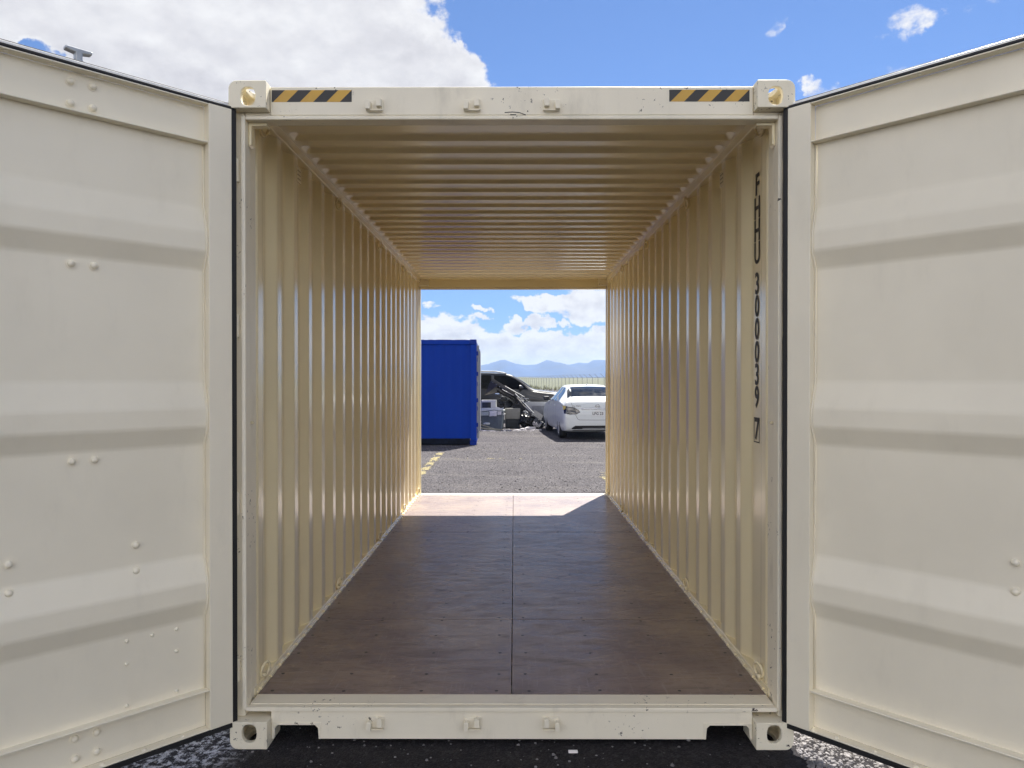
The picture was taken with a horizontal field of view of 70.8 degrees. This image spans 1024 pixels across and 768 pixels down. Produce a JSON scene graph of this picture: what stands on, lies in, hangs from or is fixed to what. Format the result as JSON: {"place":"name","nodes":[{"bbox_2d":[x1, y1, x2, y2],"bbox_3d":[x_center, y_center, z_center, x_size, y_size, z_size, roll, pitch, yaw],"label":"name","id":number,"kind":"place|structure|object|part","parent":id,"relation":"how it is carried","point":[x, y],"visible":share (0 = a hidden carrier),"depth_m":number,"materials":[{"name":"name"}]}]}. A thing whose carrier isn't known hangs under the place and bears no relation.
{"place":"outdoors","nodes":[
{"label":"outdoors","id":0,"kind":"place"},
{"bbox_2d":[481,409,504,428],"bbox_3d":[-0.676,1.147,23.674,0.864,0.633,0.664,0,0,5],"label":"storage box","id":1,"kind":"object","parent":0,"point":[496,422],"visible":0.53,"depth_m":23.38,"materials":[{"name":"grey plastic"}]},
{"bbox_2d":[481,412,488,415],"bbox_3d":[-0.900,0.962,23.294,0.296,0.141,0.034,0,0,-1],"label":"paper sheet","id":2,"kind":"object","parent":1,"relation":"attached to","point":[484,413],"visible":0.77,"depth_m":23.29,"materials":[{"name":"paper"}]},
{"bbox_2d":[481,400,496,407],"bbox_3d":[-0.752,0.667,23.586,0.480,0.285,0.370,0,0,3],"label":"microwave oven","id":3,"kind":"object","parent":1,"relation":"on","point":[488,403],"visible":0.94,"depth_m":23.43,"materials":[{"name":"white metal"}]},
{"bbox_2d":[482,402,490,407],"bbox_3d":[-0.831,0.685,23.432,0.290,0.180,0.006,0,0,3],"label":"door window","id":4,"kind":"structure","parent":3,"relation":"in","point":[484,404],"depth_m":23.43,"materials":[{"name":"glass"}]},
{"bbox_2d":[481,407,503,410],"bbox_3d":[-0.674,0.812,23.318,0.825,0.138,0.086,0,0,0],"label":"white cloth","id":5,"kind":"object","parent":1,"relation":"on","point":[488,409],"visible":0.94,"depth_m":23.31,"materials":[{"name":"white fabric"}]},
{"bbox_2d":[489,411,496,415],"bbox_3d":[-0.615,0.957,23.289,0.253,0.188,0.049,0,0,0],"label":"paper sheet","id":6,"kind":"object","parent":1,"relation":"hanging from","point":[492,413],"visible":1,"depth_m":23.29,"materials":[{"name":"white paper"}]},
{"bbox_2d":[91,389,929,767],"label":"asphalt yard","id":7,"kind":"structure","parent":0,"point":[725,747],"depth_m":3.16,"materials":[{"name":"grey asphalt"}]},
{"bbox_2d":[421,453,441,476],"bbox_3d":[-1.561,1.517,13.774,0.211,0.002,4.122,0,0,0],"label":"parking line","id":8,"kind":"object","parent":7,"relation":"on","point":[423,468],"visible":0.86,"depth_m":13.37,"materials":[{"name":"yellow paint"}]},
{"bbox_2d":[421,339,480,444],"bbox_3d":[-2.148,0.187,20.598,2.507,2.591,5.999,0,0,-2],"label":"shipping container","id":9,"kind":"object","parent":7,"relation":"on","point":[450,391],"visible":0.51,"depth_m":17.67,"materials":[{"name":"blue metal"}]},
{"bbox_2d":[479,351,480,430],"bbox_3d":[-0.950,0.193,21.364,0.040,2.310,1.150,0,0,-2],"label":"door","id":10,"kind":"structure","parent":9,"relation":"in","point":[479,351],"depth_m":20.80,"materials":[{"name":"metal"}]},
{"bbox_2d":[485,379,519,403],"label":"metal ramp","id":11,"kind":"structure","parent":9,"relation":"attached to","point":[494,386],"depth_m":23.33,"materials":[{"name":"metal"}]},
{"bbox_2d":[481,429,540,430],"bbox_3d":[-0.062,1.461,22.844,2.023,0.012,1.032,0,0,0],"label":"rubble","id":12,"kind":"object","parent":7,"relation":"on","point":[512,430],"visible":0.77,"depth_m":22.75,"materials":[{"name":"white stone"}]},
{"bbox_2d":[0,34,1023,767],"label":"shipping container","id":13,"kind":"object","parent":7,"relation":"on","point":[222,512],"visible":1,"depth_m":3.11,"materials":[{"name":"beige metal"}]},
{"bbox_2d":[0,38,237,767],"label":"door","id":14,"kind":"structure","parent":13,"relation":"in","point":[118,237],"depth_m":2.82,"materials":[{"name":"beige paint"}]},
{"bbox_2d":[782,34,1023,767],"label":"door","id":15,"kind":"structure","parent":13,"relation":"in","point":[903,455],"depth_m":2.79,"materials":[{"name":"beige paint"}]},
{"bbox_2d":[504,408,520,427],"bbox_3d":[0.015,1.131,24.172,0.530,0.660,0.480,0,0,-3],"label":"storage box","id":16,"kind":"object","parent":7,"relation":"on","point":[511,423],"visible":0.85,"depth_m":23.96,"materials":[{"name":"plastic"}]},
{"bbox_2d":[497,396,513,407],"bbox_3d":[-0.053,0.610,24.519,0.985,0.633,0.600,0,0,0],"label":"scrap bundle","id":17,"kind":"object","parent":16,"relation":"on","point":[503,402],"visible":0.31,"depth_m":24.36,"materials":[{"name":"black metal"}]},
{"bbox_2d":[505,408,519,418],"bbox_3d":[0.014,0.983,23.919,0.510,0.360,0.035,0,0,0],"label":"beige board","id":18,"kind":"object","parent":16,"relation":"on","point":[512,413],"visible":0.97,"depth_m":23.90,"materials":[{"name":"plastic"}]},
{"bbox_2d":[513,401,524,411],"bbox_3d":[0.220,0.742,24.079,0.395,0.395,0.120,0,0,0],"label":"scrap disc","id":19,"kind":"object","parent":16,"relation":"on","point":[519,405],"visible":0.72,"depth_m":24.02,"materials":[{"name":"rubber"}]},
{"bbox_2d":[481,371,556,406],"bbox_3d":[-0.328,0.464,28.119,5.200,1.947,2.379,0,0,0],"label":"parked car","id":20,"kind":"object","parent":7,"relation":"on","point":[518,385],"visible":0.22,"depth_m":27.21,"materials":[{"name":"grey paint"}]},
{"bbox_3d":[-1.231,-0.073,27.255,0.900,0.511,0.188,0,0,0],"label":"side window","id":21,"kind":"part","parent":20,"relation":"part of","materials":[{"name":"black glass"}]},
{"bbox_3d":[-0.030,-0.062,27.256,1.301,0.534,0.197,0,0,0],"label":"side window","id":22,"kind":"part","parent":20,"relation":"part of","materials":[{"name":"black glass"}]},
{"bbox_2d":[147,439,901,767],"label":"loose gravel","id":23,"kind":"structure","parent":7,"relation":"on","point":[817,760],"depth_m":3.13,"materials":[{"name":"grey gravel"}]},
{"bbox_2d":[520,396,530,413],"bbox_3d":[0.340,0.796,24.630,0.678,0.755,0.594,0,0,0],"label":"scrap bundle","id":24,"kind":"object","parent":7,"relation":"on","point":[524,401],"visible":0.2,"depth_m":24.41,"materials":[{"name":"metal"}]},
{"bbox_2d":[518,412,535,427],"bbox_3d":[0.523,1.171,23.889,0.628,0.577,0.685,0,0,0],"label":"rubbish bag","id":25,"kind":"object","parent":7,"relation":"on","point":[525,420],"visible":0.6,"depth_m":23.63,"materials":[{"name":"black plastic"}]},
{"bbox_2d":[525,402,545,414],"bbox_3d":[0.931,0.885,23.937,0.977,0.577,0.208,0,0,0],"label":"grey panel","id":26,"kind":"object","parent":25,"relation":"on","point":[537,406],"visible":0.29,"depth_m":23.96,"materials":[{"name":"grey metal"}]},
{"bbox_2d":[533,418,540,423],"bbox_3d":[0.805,1.236,23.737,0.340,0.288,0.263,0,0,0],"label":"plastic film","id":27,"kind":"object","parent":7,"relation":"on","point":[537,420],"visible":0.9,"depth_m":23.66,"materials":[{"name":"grey plastic"}]},
{"bbox_2d":[568,750,577,752],"bbox_3d":[0.263,1.581,3.103,0.040,0.008,0.018,0,0,0],"label":"paper scrap","id":28,"kind":"object","parent":7,"relation":"on","point":[572,751],"visible":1,"depth_m":3.10,"materials":[{"name":"white paper"}]},
{"bbox_2d":[543,384,604,437],"bbox_3d":[2.078,0.731,21.430,2.150,1.493,4.872,0,0,-4],"label":"parked car","id":29,"kind":"object","parent":7,"relation":"on","point":[574,408],"visible":0.68,"depth_m":19.32,"materials":[{"name":"white paint"}]},
{"bbox_3d":[1.321,0.287,21.621,0.297,0.403,1.250,0,0,-4],"label":"side window","id":30,"kind":"part","parent":29,"relation":"part of","materials":[{"name":"blue glass"}]},
{"bbox_3d":[1.408,0.286,20.489,0.293,0.382,0.880,0,0,-4],"label":"side window","id":31,"kind":"part","parent":29,"relation":"part of","materials":[{"name":"blue glass"}]},
{"bbox_3d":[2.180,0.226,20.101,1.402,0.316,0.671,0,0,-4],"label":"rear window","id":32,"kind":"part","parent":29,"relation":"part of","materials":[{"name":"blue glass"}]},
{"bbox_2d":[0,0,1023,364],"label":"sky","id":33,"kind":"structure","parent":0,"point":[201,47],"materials":[{"name":"blue"}]},
{"bbox_2d":[532,410,544,422],"bbox_3d":[0.939,1.075,23.432,0.577,0.455,0.475,0,0,21],"label":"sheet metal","id":34,"kind":"object","parent":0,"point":[538,415],"visible":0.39,"depth_m":23.45,"materials":[{"name":"grey metal"}]},
{"bbox_2d":[481,360,604,377],"bbox_3d":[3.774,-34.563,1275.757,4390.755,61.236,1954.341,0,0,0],"label":"hills","id":35,"kind":"structure","parent":0,"point":[546,368],"depth_m":1629.80,"materials":[{"name":"blue"}]},
{"bbox_2d":[517,374,604,389],"bbox_3d":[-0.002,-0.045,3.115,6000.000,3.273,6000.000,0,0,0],"label":"fence","id":36,"kind":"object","parent":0,"point":[551,382],"depth_m":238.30,"materials":[{"name":"beige metal"}]},
{"bbox_2d":[529,385,561,390],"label":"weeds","id":37,"kind":"object","parent":36,"relation":"on","point":[544,387],"visible":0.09,"depth_m":115.54,"materials":[{"name":"plant"}]},
{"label":"metal rod","id":38,"kind":"object","parent":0,"visible":0},
{"bbox_2d":[516,397,531,415],"bbox_3d":[0.373,0.698,22.553,0.060,0.562,0.705,0,0,-41],"label":"metal rod","id":39,"kind":"object","parent":38,"relation":"attached to","point":[522,404],"visible":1,"depth_m":22.52,"materials":[{"name":"grey metal"}]}
]}

